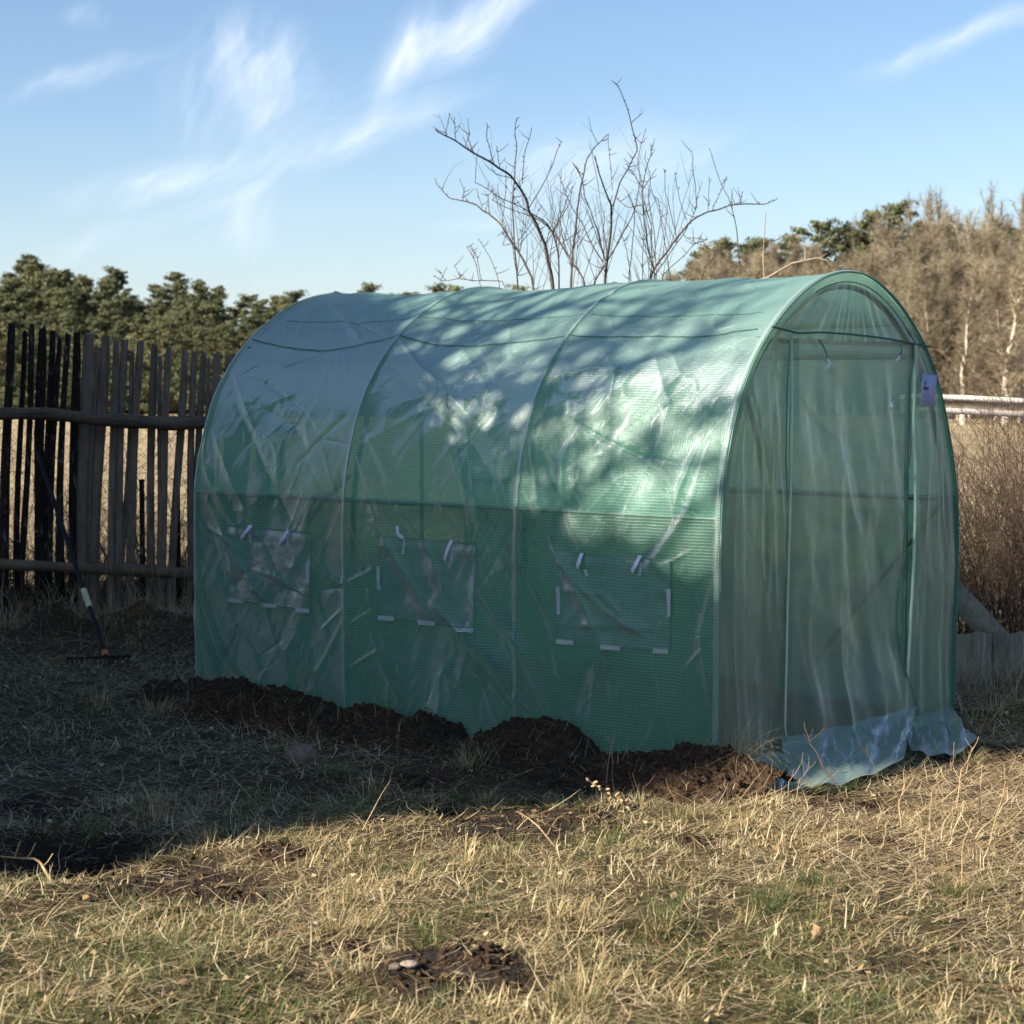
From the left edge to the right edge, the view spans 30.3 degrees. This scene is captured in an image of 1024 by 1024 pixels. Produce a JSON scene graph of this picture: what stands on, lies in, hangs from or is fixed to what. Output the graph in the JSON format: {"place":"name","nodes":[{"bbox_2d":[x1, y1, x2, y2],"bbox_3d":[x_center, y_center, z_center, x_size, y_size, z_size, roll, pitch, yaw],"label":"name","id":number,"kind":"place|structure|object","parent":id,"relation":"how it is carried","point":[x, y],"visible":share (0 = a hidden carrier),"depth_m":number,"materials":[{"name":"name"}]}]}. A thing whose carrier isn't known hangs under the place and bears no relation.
{"place":"outdoors","nodes":[
{"label":"outdoors","id":0,"kind":"place"},
{"bbox_2d":[0,377,1023,1023],"bbox_3d":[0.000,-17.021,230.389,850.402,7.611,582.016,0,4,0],"label":"ground","id":1,"kind":"structure","parent":0,"point":[136,613],"depth_m":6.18,"materials":[{"name":"beige plant"}]},
{"bbox_2d":[0,277,35,357],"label":"pine tree","id":2,"kind":"object","parent":1,"relation":"on","point":[9,286],"visible":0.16,"depth_m":110.08,"materials":[{"name":"green plant"}]},
{"bbox_2d":[0,312,47,407],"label":"pine tree","id":3,"kind":"object","parent":1,"relation":"on","point":[7,318],"visible":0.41,"depth_m":95.62,"materials":[{"name":"green plant"}]},
{"bbox_2d":[0,286,58,406],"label":"pine tree","id":4,"kind":"object","parent":1,"relation":"on","point":[26,292],"visible":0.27,"depth_m":102.16,"materials":[{"name":"green plant"}]},
{"bbox_2d":[0,292,69,402],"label":"pine tree","id":5,"kind":"object","parent":1,"relation":"on","point":[5,296],"visible":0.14,"depth_m":102.74,"materials":[{"name":"green plant"}]},
{"bbox_2d":[15,263,55,397],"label":"pine tree","id":6,"kind":"object","parent":1,"relation":"on","point":[31,269],"visible":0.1,"depth_m":111.78,"materials":[{"name":"green plant"}]},
{"bbox_2d":[0,314,81,407],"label":"pine tree","id":7,"kind":"object","parent":1,"relation":"on","point":[36,320],"visible":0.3,"depth_m":98.14,"materials":[{"name":"green plant"}]},
{"bbox_2d":[0,269,84,385],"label":"pine tree","id":8,"kind":"object","parent":1,"relation":"on","point":[44,279],"visible":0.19,"depth_m":110.03,"materials":[{"name":"green plant"}]},
{"bbox_2d":[26,290,61,406],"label":"pine tree","id":9,"kind":"object","parent":1,"relation":"on","point":[49,296],"visible":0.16,"depth_m":102.56,"materials":[{"name":"green plant"}]},
{"bbox_2d":[37,269,76,303],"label":"pine tree","id":10,"kind":"object","parent":1,"relation":"on","point":[60,276],"visible":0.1,"depth_m":114.14,"materials":[{"name":"green plant"}]},
{"bbox_2d":[25,309,94,408],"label":"pine tree","id":11,"kind":"object","parent":1,"relation":"on","point":[64,316],"visible":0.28,"depth_m":96.38,"materials":[{"name":"green plant"}]},
{"bbox_2d":[36,288,88,409],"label":"pine tree","id":12,"kind":"object","parent":1,"relation":"on","point":[68,300],"visible":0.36,"depth_m":100.92,"materials":[{"name":"green plant"}]},
{"bbox_2d":[35,450,130,664],"bbox_3d":[-2.664,0.256,11.068,0.310,1.184,1.852,-2,4,-29],"label":"garden rake","id":13,"kind":"object","parent":1,"relation":"on","point":[89,607],"visible":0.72,"depth_m":10.90,"materials":[{"name":"black paint"}]},
{"bbox_2d":[0,367,170,613],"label":"brown shrub","id":14,"kind":"object","parent":1,"relation":"on","point":[32,551],"visible":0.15,"depth_m":13.09,"materials":[{"name":"brown plant"}]},
{"bbox_2d":[60,273,121,362],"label":"pine tree","id":15,"kind":"object","parent":1,"relation":"on","point":[87,284],"visible":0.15,"depth_m":112.18,"materials":[{"name":"green plant"}]},
{"bbox_2d":[58,316,129,412],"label":"pine tree","id":16,"kind":"object","parent":1,"relation":"on","point":[96,325],"visible":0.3,"depth_m":94.59,"materials":[{"name":"green plant"}]},
{"bbox_2d":[70,300,120,405],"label":"pine tree","id":17,"kind":"object","parent":1,"relation":"on","point":[93,304],"visible":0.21,"depth_m":101.62,"materials":[{"name":"green plant"}]},
{"bbox_2d":[9,539,186,609],"bbox_3d":[-2.939,0.424,13.442,4.134,1.004,1.876,0,4,0],"label":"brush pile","id":18,"kind":"object","parent":1,"relation":"on","point":[32,595],"visible":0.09,"depth_m":13.31,"materials":[{"name":"brown plant"}]},
{"bbox_2d":[9,443,186,591],"bbox_3d":[-3.035,0.084,15.034,4.967,1.442,3.512,0,4,0],"label":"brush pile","id":19,"kind":"object","parent":1,"relation":"on","point":[104,513],"depth_m":14.95,"materials":[{"name":"brown plant"}]},
{"bbox_2d":[9,461,186,577],"bbox_3d":[-2.807,0.027,15.671,2.954,1.058,3.257,0,4,0],"label":"brown shrub","id":20,"kind":"object","parent":1,"relation":"on","point":[126,533],"visible":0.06,"depth_m":15.45,"materials":[{"name":"brown plant"}]},
{"bbox_2d":[0,411,202,616],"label":"shrub","id":21,"kind":"object","parent":1,"relation":"on","point":[101,509],"visible":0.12,"depth_m":12.35,"materials":[{"name":"brown plant"}]},
{"bbox_2d":[86,276,125,337],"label":"pine tree","id":22,"kind":"object","parent":1,"relation":"on","point":[105,286],"visible":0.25,"depth_m":112.04,"materials":[{"name":"green plant"}]},
{"bbox_2d":[0,348,214,606],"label":"brown shrub","id":23,"kind":"object","parent":1,"relation":"on","point":[183,530],"visible":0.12,"depth_m":13.05,"materials":[{"name":"brown plant"}]},
{"bbox_2d":[81,299,134,412],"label":"pine tree","id":24,"kind":"object","parent":1,"relation":"on","point":[111,308],"visible":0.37,"depth_m":100.50,"materials":[{"name":"green plant"}]},
{"bbox_2d":[91,265,138,311],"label":"pine tree","id":25,"kind":"object","parent":1,"relation":"on","point":[113,273],"visible":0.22,"depth_m":119.23,"materials":[{"name":"green plant"}]},
{"bbox_2d":[0,323,232,622],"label":"picket fence","id":26,"kind":"object","parent":1,"relation":"on","point":[88,417],"visible":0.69,"depth_m":12.05,"materials":[{"name":"brown wood"}]},
{"bbox_2d":[83,295,159,408],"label":"pine tree","id":27,"kind":"object","parent":1,"relation":"on","point":[123,301],"visible":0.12,"depth_m":103.71,"materials":[{"name":"green plant"}]},
{"bbox_2d":[110,322,176,412],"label":"pine tree","id":28,"kind":"object","parent":1,"relation":"on","point":[134,327],"visible":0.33,"depth_m":97.41,"materials":[{"name":"green plant"}]},
{"bbox_2d":[136,283,175,330],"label":"pine tree","id":29,"kind":"object","parent":1,"relation":"on","point":[155,288],"visible":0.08,"depth_m":117.09,"materials":[{"name":"green plant"}]},
{"bbox_2d":[142,301,177,354],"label":"pine tree","id":30,"kind":"object","parent":1,"relation":"on","point":[160,308],"visible":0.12,"depth_m":111.48,"materials":[{"name":"green plant"}]},
{"bbox_2d":[126,321,199,410],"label":"pine tree","id":31,"kind":"object","parent":1,"relation":"on","point":[166,329],"visible":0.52,"depth_m":94.50,"materials":[{"name":"green plant"}]},
{"bbox_2d":[150,271,192,411],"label":"pine tree","id":32,"kind":"object","parent":1,"relation":"on","point":[178,284],"visible":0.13,"depth_m":115.13,"materials":[{"name":"green plant"}]},
{"bbox_2d":[161,323,220,414],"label":"pine tree","id":33,"kind":"object","parent":1,"relation":"on","point":[197,331],"visible":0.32,"depth_m":96.42,"materials":[{"name":"green plant"}]},
{"bbox_2d":[149,301,234,404],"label":"pine tree","id":34,"kind":"object","parent":1,"relation":"on","point":[194,315],"visible":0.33,"depth_m":101.11,"materials":[{"name":"green plant"}]},
{"bbox_2d":[178,279,218,386],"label":"pine tree","id":35,"kind":"object","parent":1,"relation":"on","point":[200,289],"visible":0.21,"depth_m":111.17,"materials":[{"name":"green plant"}]},
{"bbox_2d":[179,324,248,411],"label":"pine tree","id":36,"kind":"object","parent":1,"relation":"on","point":[227,334],"visible":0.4,"depth_m":94.47,"materials":[{"name":"green plant"}]},
{"bbox_2d":[204,305,230,397],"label":"pine tree","id":37,"kind":"object","parent":1,"relation":"on","point":[216,310],"visible":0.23,"depth_m":110.26,"materials":[{"name":"green plant"}]},
{"bbox_2d":[207,285,235,323],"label":"pine tree","id":38,"kind":"object","parent":1,"relation":"on","point":[218,293],"visible":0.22,"depth_m":118.11,"materials":[{"name":"green plant"}]},
{"bbox_2d":[0,590,476,848],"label":"fallen hay","id":39,"kind":"object","parent":1,"relation":"on","point":[142,725],"visible":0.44,"depth_m":8.09,"materials":[{"name":"plant"}]},
{"bbox_2d":[220,313,261,380],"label":"pine tree","id":40,"kind":"object","parent":1,"relation":"on","point":[246,323],"visible":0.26,"depth_m":98.44,"materials":[{"name":"green plant"}]},
{"bbox_2d":[228,293,268,331],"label":"pine tree","id":41,"kind":"object","parent":1,"relation":"on","point":[243,302],"visible":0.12,"depth_m":119.34,"materials":[{"name":"green plant"}]},
{"bbox_2d":[240,300,269,347],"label":"pine tree","id":42,"kind":"object","parent":1,"relation":"on","point":[258,306],"visible":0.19,"depth_m":109.27,"materials":[{"name":"green plant"}]},
{"bbox_2d":[283,743,317,765],"bbox_3d":[-0.839,0.962,7.475,0.131,0.096,0.120,-3,5,-36],"label":"round stone","id":43,"kind":"object","parent":1,"relation":"on","point":[305,751],"visible":0.82,"depth_m":7.44,"materials":[{"name":"grey stone"}]},
{"bbox_2d":[131,658,798,804],"bbox_3d":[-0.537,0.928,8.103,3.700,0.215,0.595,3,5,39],"label":"soil bank","id":44,"kind":"structure","parent":1,"relation":"on","point":[647,789],"depth_m":7.67,"materials":[{"name":"brown soil"}]},
{"bbox_2d":[695,708,793,780],"bbox_3d":[0.901,0.938,7.292,0.532,0.394,0.512,0,4,0],"label":"corner tuft","id":45,"kind":"object","parent":44,"relation":"on","point":[739,747],"visible":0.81,"depth_m":7.29,"materials":[{"name":"beige plant"}]},
{"bbox_2d":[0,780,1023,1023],"bbox_3d":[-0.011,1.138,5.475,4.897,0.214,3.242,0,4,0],"label":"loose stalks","id":46,"kind":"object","parent":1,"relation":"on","point":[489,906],"visible":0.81,"depth_m":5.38,"materials":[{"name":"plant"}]},
{"bbox_2d":[0,675,1023,1004],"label":"soil clods","id":47,"kind":"object","parent":1,"relation":"on","point":[490,947],"visible":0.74,"depth_m":6.93,"materials":[{"name":"brown soil"}]},
{"bbox_2d":[0,592,1023,803],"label":"rough grass","id":48,"kind":"structure","parent":1,"relation":"on","point":[113,745],"depth_m":8.33,"materials":[{"name":"brown plant"}]},
{"bbox_2d":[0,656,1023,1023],"bbox_3d":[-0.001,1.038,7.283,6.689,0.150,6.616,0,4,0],"label":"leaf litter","id":49,"kind":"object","parent":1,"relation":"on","point":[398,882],"visible":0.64,"depth_m":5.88,"materials":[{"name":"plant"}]},
{"bbox_2d":[0,544,1023,713],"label":"fence foot stalks","id":50,"kind":"object","parent":1,"relation":"on","point":[961,684],"visible":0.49,"depth_m":11.24,"materials":[{"name":"plant"}]},
{"bbox_2d":[0,672,1023,1023],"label":"fallen straw","id":51,"kind":"object","parent":1,"relation":"on","point":[974,784],"visible":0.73,"depth_m":6.30,"materials":[{"name":"beige plant"}]},
{"bbox_2d":[434,114,618,289],"bbox_3d":[0.094,-0.897,12.509,1.270,3.382,1.536,0,4,0],"label":"bare fruit tree","id":52,"kind":"object","parent":1,"relation":"on","point":[546,249],"visible":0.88,"depth_m":12.20,"materials":[{"name":"brown plant"}]},
{"bbox_2d":[523,77,646,287],"bbox_3d":[0.483,-0.970,12.392,0.858,3.541,1.056,0,4,0],"label":"bare fruit tree","id":53,"kind":"object","parent":1,"relation":"on","point":[605,266],"visible":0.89,"depth_m":12.38,"materials":[{"name":"brown plant"}]},
{"bbox_2d":[193,270,977,792],"bbox_3d":[0.423,-0.003,8.857,3.519,2.165,2.248,3,5,39],"label":"greenhouse","id":54,"kind":"object","parent":1,"relation":"on","point":[643,514],"visible":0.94,"depth_m":8.16,"materials":[{"name":"green plastic"}]},
{"bbox_2d":[584,126,776,280],"bbox_3d":[1.106,-0.890,12.819,1.449,3.324,0.937,-4,5,-43],"label":"bare fruit tree","id":55,"kind":"object","parent":1,"relation":"on","point":[651,256],"visible":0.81,"depth_m":12.55,"materials":[{"name":"brown plant"}]},
{"bbox_2d":[672,245,734,280],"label":"pine tree","id":56,"kind":"object","parent":1,"relation":"on","point":[695,257],"visible":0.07,"depth_m":130.88,"materials":[{"name":"green plant"}]},
{"bbox_2d":[709,236,743,277],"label":"pine tree","id":57,"kind":"object","parent":1,"relation":"on","point":[728,243],"visible":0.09,"depth_m":130.99,"materials":[{"name":"green plant"}]},
{"bbox_2d":[684,148,782,279],"bbox_3d":[1.517,-0.849,12.819,0.687,3.239,0.701,0,4,0],"label":"bare fruit tree","id":58,"kind":"object","parent":1,"relation":"on","point":[737,246],"visible":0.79,"depth_m":12.88,"materials":[{"name":"brown plant"}]},
{"bbox_2d":[729,240,778,277],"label":"pine tree","id":59,"kind":"object","parent":1,"relation":"on","point":[746,249],"visible":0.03,"depth_m":130.53,"materials":[{"name":"green plant"}]},
{"bbox_2d":[740,248,771,278],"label":"bare tree","id":60,"kind":"object","parent":1,"relation":"on","point":[758,266],"visible":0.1,"depth_m":114.42,"materials":[{"name":"brown plant"}]},
{"bbox_2d":[765,233,822,270],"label":"pine tree","id":61,"kind":"object","parent":1,"relation":"on","point":[788,237],"visible":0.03,"depth_m":133.92,"materials":[{"name":"green plant"}]},
{"bbox_2d":[782,237,810,276],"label":"bare tree","id":62,"kind":"object","parent":1,"relation":"on","point":[793,256],"visible":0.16,"depth_m":119.38,"materials":[{"name":"brown plant"}]},
{"bbox_2d":[796,238,827,275],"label":"bare tree","id":63,"kind":"object","parent":1,"relation":"on","point":[815,253],"visible":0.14,"depth_m":118.27,"materials":[{"name":"brown plant"}]},
{"bbox_2d":[776,217,849,270],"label":"pine tree","id":64,"kind":"object","parent":1,"relation":"on","point":[818,226],"visible":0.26,"depth_m":132.01,"materials":[{"name":"green plant"}]},
{"bbox_2d":[808,221,871,273],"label":"pine tree","id":65,"kind":"object","parent":1,"relation":"on","point":[844,249],"visible":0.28,"depth_m":130.58,"materials":[{"name":"green plant"}]},
{"bbox_2d":[840,251,871,272],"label":"bare tree","id":66,"kind":"object","parent":1,"relation":"on","point":[861,265],"visible":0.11,"depth_m":110.97,"materials":[{"name":"brown plant"}]},
{"bbox_2d":[821,208,908,272],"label":"pine tree","id":67,"kind":"object","parent":1,"relation":"on","point":[864,225],"visible":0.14,"depth_m":130.83,"materials":[{"name":"green plant"}]},
{"bbox_2d":[855,249,886,285],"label":"bare tree","id":68,"kind":"object","parent":1,"relation":"on","point":[871,269],"visible":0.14,"depth_m":112.94,"materials":[{"name":"brown plant"}]},
{"bbox_2d":[879,247,902,289],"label":"bare tree","id":69,"kind":"object","parent":1,"relation":"on","point":[894,259],"visible":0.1,"depth_m":113.32,"materials":[{"name":"brown plant"}]},
{"bbox_2d":[864,217,923,301],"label":"bare tree","id":70,"kind":"object","parent":1,"relation":"on","point":[890,239],"visible":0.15,"depth_m":118.33,"materials":[{"name":"brown plant"}]},
{"bbox_2d":[870,198,919,256],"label":"pine tree","id":71,"kind":"object","parent":1,"relation":"on","point":[898,210],"visible":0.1,"depth_m":134.59,"materials":[{"name":"green plant"}]},
{"bbox_2d":[886,228,931,327],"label":"bare tree","id":72,"kind":"object","parent":1,"relation":"on","point":[910,251],"visible":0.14,"depth_m":111.28,"materials":[{"name":"brown plant"}]},
{"bbox_2d":[886,249,933,341],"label":"bare tree","id":73,"kind":"object","parent":1,"relation":"on","point":[912,264],"visible":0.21,"depth_m":103.11,"materials":[{"name":"brown plant"}]},
{"bbox_2d":[896,257,924,337],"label":"bare tree","id":74,"kind":"object","parent":1,"relation":"on","point":[915,276],"visible":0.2,"depth_m":96.56,"materials":[{"name":"brown plant"}]},
{"bbox_2d":[902,215,948,336],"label":"bare tree","id":75,"kind":"object","parent":1,"relation":"on","point":[914,236],"visible":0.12,"depth_m":119.22,"materials":[{"name":"brown plant"}]},
{"bbox_2d":[905,278,954,393],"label":"bare tree","id":76,"kind":"object","parent":1,"relation":"on","point":[928,318],"visible":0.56,"depth_m":94.27,"materials":[{"name":"brown plant"}]},
{"bbox_2d":[912,249,955,384],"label":"bare tree","id":77,"kind":"object","parent":1,"relation":"on","point":[935,272],"visible":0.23,"depth_m":103.87,"materials":[{"name":"brown plant"}]},
{"bbox_2d":[930,205,959,394],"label":"bare tree","id":78,"kind":"object","parent":1,"relation":"on","point":[946,229],"visible":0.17,"depth_m":125.22,"materials":[{"name":"brown plant"}]},
{"bbox_2d":[923,252,977,418],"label":"bare tree","id":79,"kind":"object","parent":1,"relation":"on","point":[952,275],"visible":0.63,"depth_m":94.62,"materials":[{"name":"brown plant"}]},
{"bbox_2d":[923,245,983,393],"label":"bare tree","id":80,"kind":"object","parent":1,"relation":"on","point":[942,257],"visible":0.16,"depth_m":105.42,"materials":[{"name":"brown plant"}]},
{"bbox_2d":[934,227,980,391],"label":"bare tree","id":81,"kind":"object","parent":1,"relation":"on","point":[949,243],"visible":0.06,"depth_m":117.55,"materials":[{"name":"brown plant"}]},
{"bbox_2d":[938,247,985,393],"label":"bare tree","id":82,"kind":"object","parent":1,"relation":"on","point":[963,281],"visible":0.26,"depth_m":103.93,"materials":[{"name":"brown plant"}]},
{"bbox_2d":[935,285,996,423],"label":"bare tree","id":83,"kind":"object","parent":1,"relation":"on","point":[962,384],"visible":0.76,"depth_m":77.84,"materials":[{"name":"brown plant"}]},
{"bbox_2d":[920,265,1023,633],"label":"brown shrub","id":84,"kind":"object","parent":1,"relation":"on","point":[1010,557],"visible":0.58,"depth_m":10.86,"materials":[{"name":"brown plant"}]},
{"bbox_2d":[956,316,988,418],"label":"bare tree","id":85,"kind":"object","parent":1,"relation":"on","point":[972,358],"visible":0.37,"depth_m":92.95,"materials":[{"name":"brown plant"}]},
{"bbox_2d":[948,253,997,417],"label":"bare tree","id":86,"kind":"object","parent":1,"relation":"on","point":[976,278],"visible":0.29,"depth_m":96.05,"materials":[{"name":"brown plant"}]},
{"bbox_2d":[956,631,991,684],"bbox_3d":[2.376,0.822,9.794,0.206,0.420,0.080,0,4,0],"label":"upright board","id":87,"kind":"object","parent":1,"relation":"on","point":[972,641],"visible":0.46,"depth_m":9.78,"materials":[{"name":"grey wood"}]},
{"bbox_2d":[928,297,1023,605],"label":"brown shrub","id":88,"kind":"object","parent":1,"relation":"on","point":[996,412],"visible":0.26,"depth_m":11.75,"materials":[{"name":"brown plant"}]},
{"bbox_2d":[948,203,1013,394],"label":"bare tree","id":89,"kind":"object","parent":1,"relation":"on","point":[967,226],"visible":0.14,"depth_m":121.70,"materials":[{"name":"brown plant"}]},
{"bbox_2d":[940,372,1023,633],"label":"brown shrub","id":90,"kind":"object","parent":1,"relation":"on","point":[980,588],"visible":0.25,"depth_m":10.56,"materials":[{"name":"brown plant"}]},
{"bbox_2d":[958,580,1007,651],"bbox_3d":[2.474,0.543,10.157,0.103,0.466,0.566,-3,5,-36],"label":"leaning plank","id":91,"kind":"object","parent":1,"relation":"on","point":[974,615],"visible":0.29,"depth_m":10.13,"materials":[{"name":"grey wood"}]},
{"bbox_2d":[943,395,1023,611],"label":"railed fence","id":92,"kind":"object","parent":1,"relation":"on","point":[962,399],"visible":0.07,"depth_m":12.54,"materials":[{"name":"white galvanized metal"}]},
{"bbox_2d":[968,226,1002,394],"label":"bare tree","id":93,"kind":"object","parent":1,"relation":"on","point":[981,247],"visible":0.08,"depth_m":120.56,"materials":[{"name":"brown plant"}]},
{"bbox_2d":[977,254,1004,409],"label":"bare tree","id":94,"kind":"object","parent":1,"relation":"on","point":[994,282],"visible":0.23,"depth_m":101.54,"materials":[{"name":"brown plant"}]},
{"bbox_2d":[963,261,1023,424],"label":"bare tree","id":95,"kind":"object","parent":1,"relation":"on","point":[1016,312],"visible":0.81,"depth_m":76.73,"materials":[{"name":"brown plant"}]},
{"bbox_2d":[977,227,1012,409],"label":"bare tree","id":96,"kind":"object","parent":1,"relation":"on","point":[996,247],"visible":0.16,"depth_m":114.28,"materials":[{"name":"brown plant"}]},
{"bbox_2d":[975,273,1017,419],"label":"bare tree","id":97,"kind":"object","parent":1,"relation":"on","point":[995,297],"visible":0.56,"depth_m":93.67,"materials":[{"name":"brown plant"}]},
{"bbox_2d":[980,204,1017,249],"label":"bare tree","id":98,"kind":"object","parent":1,"relation":"on","point":[1008,225],"visible":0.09,"depth_m":128.15,"materials":[{"name":"brown plant"}]},
{"bbox_2d":[975,255,1023,418],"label":"bare tree","id":99,"kind":"object","parent":1,"relation":"on","point":[1004,270],"visible":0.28,"depth_m":95.46,"materials":[{"name":"brown plant"}]},
{"bbox_2d":[992,631,1023,682],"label":"upright board","id":100,"kind":"object","parent":1,"relation":"on","point":[1002,645],"visible":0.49,"depth_m":9.82,"materials":[{"name":"grey wood"}]},
{"bbox_2d":[0,0,1023,330],"label":"sky","id":101,"kind":"structure","parent":0,"point":[264,148],"materials":[{"name":"blue"}]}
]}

